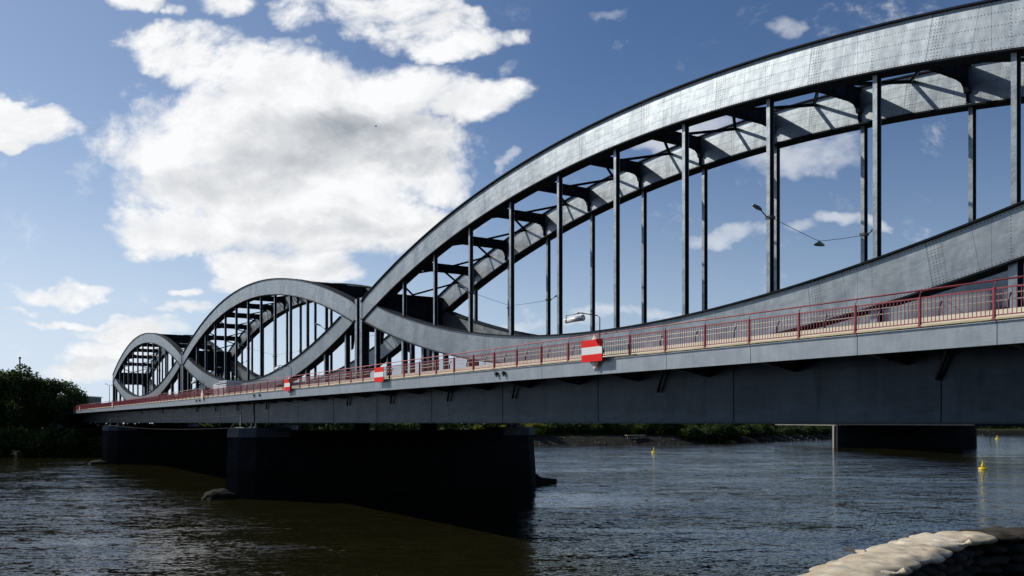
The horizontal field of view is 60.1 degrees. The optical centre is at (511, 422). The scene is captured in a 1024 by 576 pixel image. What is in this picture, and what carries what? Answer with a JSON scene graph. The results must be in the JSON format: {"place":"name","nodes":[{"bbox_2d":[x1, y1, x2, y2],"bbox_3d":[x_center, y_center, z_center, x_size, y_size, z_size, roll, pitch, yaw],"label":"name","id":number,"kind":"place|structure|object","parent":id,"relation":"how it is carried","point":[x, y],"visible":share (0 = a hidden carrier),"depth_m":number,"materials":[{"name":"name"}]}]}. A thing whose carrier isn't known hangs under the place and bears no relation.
{"place":"outdoors","nodes":[
{"label":"outdoors","id":0,"kind":"place"},
{"bbox_2d":[0,436,1023,575],"bbox_3d":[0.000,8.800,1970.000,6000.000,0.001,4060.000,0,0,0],"label":"river","id":1,"kind":"structure","parent":0,"point":[789,508],"depth_m":83.75,"materials":[{"name":"liquid"}]},
{"bbox_2d":[0,427,28,455],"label":"shrub","id":2,"kind":"object","parent":1,"relation":"in","point":[3,451],"visible":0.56,"depth_m":233.51,"materials":[{"name":"green plant"}]},
{"bbox_2d":[2,427,51,455],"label":"shrub","id":3,"kind":"object","parent":1,"relation":"in","point":[13,434],"visible":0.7,"depth_m":234.66,"materials":[{"name":"green plant"}]},
{"bbox_2d":[22,427,57,454],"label":"shrub","id":4,"kind":"object","parent":1,"relation":"in","point":[49,443],"visible":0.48,"depth_m":235.69,"materials":[{"name":"green plant"}]},
{"bbox_2d":[88,460,105,463],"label":"stone mound","id":5,"kind":"object","parent":1,"relation":"on","point":[97,462],"visible":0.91,"depth_m":188.54,"materials":[{"name":"grey stone"}]},
{"bbox_2d":[57,423,197,433],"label":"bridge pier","id":6,"kind":"structure","parent":1,"relation":"in","point":[60,427],"depth_m":288.41,"materials":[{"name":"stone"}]},
{"bbox_2d":[101,423,297,463],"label":"bridge pier","id":7,"kind":"structure","parent":1,"relation":"in","point":[127,444],"depth_m":194.15,"materials":[{"name":"concrete"}]},
{"bbox_2d":[201,488,235,498],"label":"stone mound","id":8,"kind":"object","parent":1,"relation":"on","point":[222,493],"visible":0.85,"depth_m":101.97,"materials":[{"name":"grey stone"}]},
{"bbox_2d":[225,423,536,498],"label":"bridge pier","id":9,"kind":"structure","parent":1,"relation":"in","point":[360,458],"depth_m":110.55,"materials":[{"name":"concrete"}]},
{"bbox_2d":[111,415,237,428],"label":"cable","id":10,"kind":"object","parent":9,"relation":"attached to","point":[181,418],"visible":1,"depth_m":121.30,"materials":[{"name":"black metal"}]},
{"bbox_2d":[230,415,243,427],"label":"stay frame","id":11,"kind":"object","parent":9,"relation":"on","point":[239,424],"visible":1,"depth_m":104.62,"materials":[{"name":"grey metal"}]},
{"bbox_2d":[72,307,1023,423],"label":"bridge deck","id":12,"kind":"structure","parent":9,"relation":"on","point":[952,372],"depth_m":40.67,"materials":[{"name":"metal"}]},
{"bbox_2d":[73,400,115,410],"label":"railing","id":13,"kind":"object","parent":12,"relation":"on","point":[101,405],"visible":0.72,"depth_m":204.99,"materials":[{"name":"red metal"}]},
{"bbox_2d":[113,333,223,401],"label":"arch span","id":14,"kind":"object","parent":12,"relation":"on","point":[170,344],"visible":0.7,"depth_m":240.04,"materials":[{"name":"metal"}]},
{"bbox_2d":[116,379,267,406],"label":"railing","id":15,"kind":"object","parent":12,"relation":"on","point":[240,389],"visible":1,"depth_m":120.05,"materials":[{"name":"red metal"}]},
{"bbox_2d":[152,382,277,400],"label":"guard rail","id":16,"kind":"object","parent":12,"relation":"on","point":[229,390],"visible":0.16,"depth_m":117.61,"materials":[{"name":"red metal"}]},
{"bbox_2d":[213,380,241,393],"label":"lorry","id":17,"kind":"object","parent":12,"relation":"on","point":[227,383],"visible":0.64,"depth_m":132.26,"materials":[{"name":"white paint"}]},
{"bbox_2d":[274,365,289,370],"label":"street lamp","id":18,"kind":"object","parent":12,"relation":"on","point":[277,368],"visible":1,"depth_m":86.21,"materials":[{"name":"white metal"}]},
{"bbox_2d":[182,278,426,396],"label":"arch span","id":19,"kind":"object","parent":12,"relation":"on","point":[342,300],"visible":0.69,"depth_m":147.09,"materials":[{"name":"metal"}]},
{"bbox_2d":[564,312,599,338],"bbox_3d":[3.637,-4.492,45.370,1.383,2.224,1.541,0,0,-32],"label":"sign lamp","id":20,"kind":"object","parent":12,"relation":"on","point":[567,320],"visible":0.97,"depth_m":45.08,"materials":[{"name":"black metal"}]},
{"bbox_2d":[268,275,1023,391],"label":"railing","id":21,"kind":"object","parent":12,"relation":"on","point":[299,382],"visible":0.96,"depth_m":38.81,"materials":[{"name":"red metal"}]},
{"bbox_2d":[284,379,292,390],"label":"sign board","id":22,"kind":"object","parent":21,"relation":"attached to","point":[286,384],"visible":1,"depth_m":86.41,"materials":[{"name":"red metal"}]},
{"bbox_2d":[374,367,385,381],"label":"sign board","id":23,"kind":"object","parent":21,"relation":"attached to","point":[378,374],"visible":1,"depth_m":67.79,"materials":[{"name":"red metal"}]},
{"bbox_2d":[581,338,603,362],"bbox_3d":[4.253,-3.680,45.404,0.422,1.120,1.720,0,0,-32],"label":"sign board","id":24,"kind":"object","parent":21,"relation":"attached to","point":[591,350],"visible":1,"depth_m":45.23,"materials":[{"name":"red metal"}]},
{"bbox_2d":[590,334,604,369],"bbox_3d":[4.316,-3.620,45.444,0.220,1.800,1.656,0,0,-32],"label":"diamond sign","id":25,"kind":"object","parent":21,"relation":"attached to","point":[594,364],"visible":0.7,"depth_m":45.37,"materials":[{"name":"white metal"}]},
{"bbox_2d":[312,290,1023,380],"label":"guard rail","id":26,"kind":"object","parent":12,"relation":"on","point":[941,301],"visible":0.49,"depth_m":39.70,"materials":[{"name":"red metal"}]},
{"bbox_2d":[360,0,1023,377],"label":"arch span","id":27,"kind":"object","parent":12,"relation":"on","point":[968,58],"visible":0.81,"depth_m":61.12,"materials":[{"name":"metal"}]},
{"bbox_2d":[457,285,473,293],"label":"bracket lamp","id":28,"kind":"object","parent":27,"relation":"attached to","point":[462,287],"visible":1,"depth_m":88.49,"materials":[{"name":"black metal"}]},
{"bbox_2d":[752,204,774,218],"bbox_3d":[15.875,-13.331,55.971,1.850,0.762,0.400,0,0,-32],"label":"bracket lamp","id":29,"kind":"object","parent":27,"relation":"attached to","point":[757,207],"visible":1,"depth_m":55.91,"materials":[{"name":"black metal"}]},
{"bbox_2d":[775,219,861,245],"bbox_3d":[20.443,-12.413,58.859,9.067,1.307,0.521,0,0,-32],"label":"suspended lamp","id":30,"kind":"object","parent":27,"relation":"hanging from","point":[819,243],"visible":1,"depth_m":58.64,"materials":[{"name":"black metal"}]},
{"bbox_2d":[859,229,872,235],"bbox_3d":[25.011,-13.331,61.748,1.850,0.762,0.400,0,0,-32],"label":"bracket lamp","id":31,"kind":"object","parent":27,"relation":"attached to","point":[864,234],"visible":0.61,"depth_m":61.26,"materials":[{"name":"black metal"}]},
{"bbox_2d":[536,474,556,484],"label":"fender wedge","id":32,"kind":"object","parent":1,"relation":"in","point":[540,480],"visible":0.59,"depth_m":126.47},
{"bbox_2d":[775,424,1023,447],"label":"second bridge","id":33,"kind":"structure","parent":1,"relation":"in","point":[950,436],"depth_m":307.09,"materials":[{"name":"concrete"}]},
{"bbox_2d":[978,461,987,468],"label":"buoy","id":34,"kind":"object","parent":1,"relation":"on","point":[982,466],"visible":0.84,"depth_m":167.83,"materials":[{"name":"yellow plastic"}]},
{"bbox_2d":[0,0,1023,423],"label":"sky","id":35,"kind":"structure","parent":0,"point":[161,160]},
{"bbox_2d":[11,424,1023,453],"bbox_3d":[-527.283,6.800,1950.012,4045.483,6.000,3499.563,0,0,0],"label":"bank","id":36,"kind":"structure","parent":0,"point":[574,439],"depth_m":370.03,"materials":[{"name":"green plant"}]},
{"bbox_2d":[0,396,12,429],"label":"tree","id":37,"kind":"object","parent":36,"relation":"on","point":[7,402],"visible":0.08,"depth_m":257.88,"materials":[{"name":"green plant"}]},
{"bbox_2d":[0,369,16,427],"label":"tree","id":38,"kind":"object","parent":36,"relation":"on","point":[2,417],"visible":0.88,"depth_m":236.84,"materials":[{"name":"green plant"}]},
{"bbox_2d":[0,363,33,430],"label":"tree","id":39,"kind":"object","parent":36,"relation":"on","point":[16,379],"visible":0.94,"depth_m":238.54,"materials":[{"name":"green plant"}]},
{"bbox_2d":[17,372,57,430],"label":"tree","id":40,"kind":"object","parent":36,"relation":"on","point":[32,421],"visible":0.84,"depth_m":241.57,"materials":[{"name":"green plant"}]},
{"bbox_2d":[17,377,93,427],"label":"tree","id":41,"kind":"object","parent":36,"relation":"on","point":[62,411],"visible":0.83,"depth_m":244.02,"materials":[{"name":"green plant"}]},
{"bbox_2d":[80,396,102,425],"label":"office building","id":42,"kind":"structure","parent":36,"relation":"on","point":[95,399],"depth_m":426.88,"materials":[{"name":"white paint"}]},
{"bbox_2d":[473,425,483,428],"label":"shrub","id":43,"kind":"object","parent":36,"relation":"on","point":[478,427],"visible":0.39,"depth_m":354.21,"materials":[{"name":"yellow plant"}]},
{"bbox_2d":[6,423,1023,433],"bbox_3d":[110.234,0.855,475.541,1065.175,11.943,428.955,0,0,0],"label":"distant wood","id":44,"kind":"object","parent":36,"relation":"on","point":[373,426],"visible":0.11,"depth_m":343.14,"materials":[{"name":"green plant"}]},
{"bbox_2d":[524,423,540,433],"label":"shrub","id":45,"kind":"object","parent":36,"relation":"on","point":[537,430],"visible":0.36,"depth_m":359.04,"materials":[{"name":"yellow plant"}]},
{"bbox_2d":[535,423,547,434],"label":"shrub","id":46,"kind":"object","parent":36,"relation":"on","point":[542,427],"visible":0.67,"depth_m":362.02,"materials":[{"name":"green plant"}]},
{"bbox_2d":[536,423,556,433],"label":"shrub","id":47,"kind":"object","parent":36,"relation":"on","point":[551,429],"visible":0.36,"depth_m":366.18,"materials":[{"name":"green plant"}]},
{"bbox_2d":[546,423,571,433],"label":"shrub","id":48,"kind":"object","parent":36,"relation":"on","point":[563,428],"visible":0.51,"depth_m":368.03,"materials":[{"name":"green plant"}]},
{"bbox_2d":[556,423,583,433],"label":"shrub","id":49,"kind":"object","parent":36,"relation":"on","point":[561,432],"visible":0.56,"depth_m":368.49,"materials":[{"name":"green plant"}]},
{"bbox_2d":[569,423,593,433],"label":"shrub","id":50,"kind":"object","parent":36,"relation":"on","point":[574,430],"visible":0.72,"depth_m":370.58,"materials":[{"name":"green plant"}]},
{"bbox_2d":[580,423,602,433],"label":"shrub","id":51,"kind":"object","parent":36,"relation":"on","point":[594,429],"visible":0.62,"depth_m":370.60,"materials":[{"name":"green plant"}]},
{"bbox_2d":[590,423,621,433],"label":"shrub","id":52,"kind":"object","parent":36,"relation":"on","point":[607,425],"visible":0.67,"depth_m":372.50,"materials":[{"name":"green plant"}]},
{"bbox_2d":[604,423,629,433],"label":"shrub","id":53,"kind":"object","parent":36,"relation":"on","point":[620,427],"visible":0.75,"depth_m":373.77,"materials":[{"name":"green plant"}]},
{"bbox_2d":[616,423,634,434],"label":"shrub","id":54,"kind":"object","parent":36,"relation":"on","point":[627,428],"visible":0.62,"depth_m":374.64,"materials":[{"name":"green plant"}]},
{"bbox_2d":[627,427,636,433],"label":"shrub","id":55,"kind":"object","parent":36,"relation":"on","point":[632,429],"visible":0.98,"depth_m":374.68,"materials":[{"name":"green plant"}]},
{"bbox_2d":[625,435,645,438],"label":"timber jetty","id":56,"kind":"object","parent":36,"relation":"on","point":[636,436],"visible":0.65,"depth_m":365.95,"materials":[{"name":"brown wood"}]},
{"bbox_2d":[630,424,645,432],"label":"shrub","id":57,"kind":"object","parent":36,"relation":"on","point":[638,428],"visible":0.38,"depth_m":378.00,"materials":[{"name":"green plant"}]},
{"bbox_2d":[639,424,664,433],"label":"shrub","id":58,"kind":"object","parent":36,"relation":"on","point":[649,428],"visible":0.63,"depth_m":375.92,"materials":[{"name":"green plant"}]},
{"bbox_2d":[652,424,680,433],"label":"shrub","id":59,"kind":"object","parent":36,"relation":"on","point":[662,427],"visible":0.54,"depth_m":377.48,"materials":[{"name":"green plant"}]},
{"bbox_2d":[663,424,690,433],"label":"shrub","id":60,"kind":"object","parent":36,"relation":"on","point":[683,426],"visible":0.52,"depth_m":378.73,"materials":[{"name":"green plant"}]},
{"bbox_2d":[673,425,699,438],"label":"shrub","id":61,"kind":"object","parent":36,"relation":"on","point":[688,432],"visible":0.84,"depth_m":374.19,"materials":[{"name":"green plant"}]},
{"bbox_2d":[691,426,711,441],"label":"shrub","id":62,"kind":"object","parent":36,"relation":"on","point":[704,435],"visible":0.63,"depth_m":375.16,"materials":[{"name":"green plant"}]},
{"bbox_2d":[699,424,723,441],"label":"shrub","id":63,"kind":"object","parent":36,"relation":"on","point":[716,434],"visible":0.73,"depth_m":376.29,"materials":[{"name":"green plant"}]},
{"bbox_2d":[716,424,742,442],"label":"shrub","id":64,"kind":"object","parent":36,"relation":"on","point":[731,432],"visible":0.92,"depth_m":378.28,"materials":[{"name":"green plant"}]},
{"bbox_2d":[735,425,749,440],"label":"shrub","id":65,"kind":"object","parent":36,"relation":"on","point":[744,432],"visible":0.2,"depth_m":389.56,"materials":[{"name":"green plant"}]},
{"bbox_2d":[740,424,764,437],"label":"shrub","id":66,"kind":"object","parent":36,"relation":"on","point":[753,430],"visible":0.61,"depth_m":402.18,"materials":[{"name":"green plant"}]},
{"bbox_2d":[539,434,983,444],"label":"shore stones","id":67,"kind":"object","parent":36,"relation":"on","point":[719,438],"visible":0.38,"depth_m":396.55,"materials":[{"name":"grey stone"}]},
{"bbox_2d":[751,424,776,435],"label":"shrub","id":68,"kind":"object","parent":36,"relation":"on","point":[768,429],"visible":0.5,"depth_m":414.25,"materials":[{"name":"green plant"}]},
{"bbox_2d":[772,426,783,434],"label":"shrub","id":69,"kind":"object","parent":36,"relation":"on","point":[781,432],"visible":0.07,"depth_m":427.24,"materials":[{"name":"green plant"}]},
{"bbox_2d":[773,425,793,435],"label":"shrub","id":70,"kind":"object","parent":36,"relation":"on","point":[787,429],"visible":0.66,"depth_m":438.25,"materials":[{"name":"green plant"}]},
{"bbox_2d":[792,426,807,435],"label":"shrub","id":71,"kind":"object","parent":36,"relation":"on","point":[798,430],"visible":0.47,"depth_m":450.97,"materials":[{"name":"green plant"}]},
{"bbox_2d":[801,425,819,434],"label":"shrub","id":72,"kind":"object","parent":36,"relation":"on","point":[812,430],"visible":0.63,"depth_m":461.95,"materials":[{"name":"green plant"}]},
{"bbox_2d":[815,425,830,434],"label":"shrub","id":73,"kind":"object","parent":36,"relation":"on","point":[824,429],"visible":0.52,"depth_m":474.63,"materials":[{"name":"green plant"}]},
{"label":"sandbag","id":74,"kind":"object","parent":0,"visible":0},
{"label":"sandbag","id":75,"kind":"object","parent":74,"relation":"on","visible":0},
{"bbox_2d":[942,557,953,564],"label":"sandbag","id":76,"kind":"object","parent":75,"relation":"on","point":[948,561],"visible":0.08,"depth_m":9.80,"materials":[{"name":"fabric"}]},
{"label":"sandbag","id":77,"kind":"object","parent":75,"relation":"on","visible":0},
{"bbox_2d":[877,543,952,558],"bbox_3d":[4.512,1.441,9.944,0.806,0.147,0.443,1,2,35],"label":"sandbag","id":78,"kind":"object","parent":77,"relation":"on","point":[945,553],"visible":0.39,"depth_m":9.81,"materials":[{"name":"fabric"}]},
{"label":"sandbag","id":79,"kind":"object","parent":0,"visible":0},
{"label":"sandbag","id":80,"kind":"object","parent":79,"relation":"on","visible":0},
{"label":"sandbag","id":81,"kind":"object","parent":80,"relation":"on","visible":0},
{"bbox_2d":[888,540,972,551],"bbox_3d":[4.807,1.410,10.197,0.911,0.182,0.477,-1,-4,40],"label":"sandbag","id":82,"kind":"object","parent":81,"relation":"on","point":[954,546],"visible":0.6,"depth_m":9.99,"materials":[{"name":"fabric"}]},
{"bbox_2d":[899,537,966,547],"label":"sandbag","id":83,"kind":"object","parent":81,"relation":"on","point":[946,540],"visible":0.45,"depth_m":10.47,"materials":[{"name":"fabric"}]},
{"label":"sandbag","id":84,"kind":"object","parent":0,"visible":0},
{"bbox_2d":[908,569,925,575],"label":"sandbag","id":85,"kind":"object","parent":84,"relation":"on","point":[917,572],"visible":0.14,"depth_m":8.92,"materials":[{"name":"fabric"}]},
{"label":"sandbag","id":86,"kind":"object","parent":84,"relation":"on","visible":0},
{"bbox_2d":[844,545,931,565],"bbox_3d":[3.960,1.413,9.349,0.435,0.185,0.910,3,-4,-43],"label":"sandbag","id":87,"kind":"object","parent":86,"relation":"on","point":[922,560],"visible":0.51,"depth_m":9.21,"materials":[{"name":"fabric"}]},
{"bbox_2d":[866,545,945,563],"bbox_3d":[4.268,1.433,9.609,0.806,0.141,0.478,4,5,43],"label":"sandbag","id":88,"kind":"object","parent":86,"relation":"on","point":[935,558],"visible":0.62,"depth_m":9.54,"materials":[{"name":"fabric"}]},
{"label":"sandbag","id":89,"kind":"object","parent":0,"visible":0},
{"bbox_2d":[798,571,874,575],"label":"sandbag","id":90,"kind":"object","parent":89,"relation":"on","point":[815,573],"visible":1,"depth_m":8.05,"materials":[{"name":"fabric"}]},
{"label":"sandbag","id":91,"kind":"object","parent":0,"visible":0},
{"bbox_2d":[809,564,907,575],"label":"sandbag","id":92,"kind":"object","parent":91,"relation":"on","point":[838,569],"visible":0.82,"depth_m":8.24,"materials":[{"name":"fabric"}]},
{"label":"sandbag","id":93,"kind":"object","parent":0,"visible":0},
{"bbox_2d":[826,560,912,575],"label":"sandbag","id":94,"kind":"object","parent":93,"relation":"on","point":[868,564],"visible":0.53,"depth_m":8.55,"materials":[{"name":"fabric"}]},
{"bbox_2d":[838,554,921,570],"bbox_3d":[3.718,1.432,9.001,0.806,0.144,0.462,-1,2,41],"label":"sandbag","id":95,"kind":"object","parent":93,"relation":"on","point":[909,563],"visible":0.54,"depth_m":8.89,"materials":[{"name":"fabric"}]},
{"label":"sandbag","id":96,"kind":"object","parent":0,"visible":0},
{"bbox_2d":[1009,527,1023,528],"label":"sandbag","id":97,"kind":"object","parent":96,"relation":"on","point":[1016,527],"visible":0.23,"depth_m":11.58,"materials":[{"name":"fabric"}]},
{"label":"pavement","id":98,"kind":"structure","parent":0,"visible":0},
{"bbox_2d":[37,395,86,430],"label":"tree","id":99,"kind":"object","parent":98,"relation":"on","point":[50,420],"visible":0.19,"depth_m":250.35,"materials":[{"name":"green plant"}]},
{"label":"sandbag","id":100,"kind":"object","parent":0,"visible":0},
{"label":"sandbag","id":101,"kind":"object","parent":100,"relation":"on","visible":0},
{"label":"sandbag","id":102,"kind":"object","parent":101,"relation":"on","visible":0},
{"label":"sandbag","id":103,"kind":"object","parent":102,"relation":"on","visible":0},
{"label":"sandbag","id":104,"kind":"object","parent":103,"relation":"on","visible":0},
{"bbox_2d":[909,532,980,545],"bbox_3d":[5.291,1.437,10.828,0.806,0.148,0.446,0,-1,41],"label":"sandbag","id":105,"kind":"object","parent":104,"relation":"on","point":[974,542],"visible":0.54,"depth_m":10.74,"materials":[{"name":"fabric"}]},
{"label":"sandbag","id":106,"kind":"object","parent":103,"relation":"on","visible":0},
{"bbox_2d":[935,531,997,543],"bbox_3d":[5.638,1.427,10.988,0.492,0.147,0.806,-2,0,-21],"label":"sandbag","id":107,"kind":"object","parent":106,"relation":"on","point":[983,538],"visible":0.61,"depth_m":10.76,"materials":[{"name":"fabric"}]},
{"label":"sandbag","id":108,"kind":"object","parent":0,"visible":0},
{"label":"sandbag","id":109,"kind":"object","parent":108,"relation":"on","visible":0},
{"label":"sandbag","id":110,"kind":"object","parent":109,"relation":"on","visible":0},
{"bbox_2d":[971,554,1009,566],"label":"sandbag","id":111,"kind":"object","parent":110,"relation":"on","point":[985,560],"visible":0.48,"depth_m":10.81,"materials":[{"name":"fabric"}]},
{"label":"sandbag","id":112,"kind":"object","parent":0,"visible":0},
{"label":"sandbag","id":113,"kind":"object","parent":112,"relation":"on","visible":0},
{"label":"sandbag","id":114,"kind":"object","parent":113,"relation":"on","visible":0},
{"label":"sandbag","id":115,"kind":"object","parent":114,"relation":"on","visible":0},
{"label":"sandbag","id":116,"kind":"object","parent":115,"relation":"on","visible":0},
{"bbox_2d":[959,529,1020,542],"bbox_3d":[6.007,1.428,11.158,0.438,0.147,0.806,2,-1,-26],"label":"sandbag","id":117,"kind":"object","parent":116,"relation":"on","point":[1002,537],"visible":0.61,"depth_m":10.87,"materials":[{"name":"fabric"}]},
{"bbox_2d":[977,526,1023,541],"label":"sandbag","id":118,"kind":"object","parent":116,"relation":"on","point":[1019,533],"visible":0.45,"depth_m":11.27,"materials":[{"name":"fabric"}]}
]}

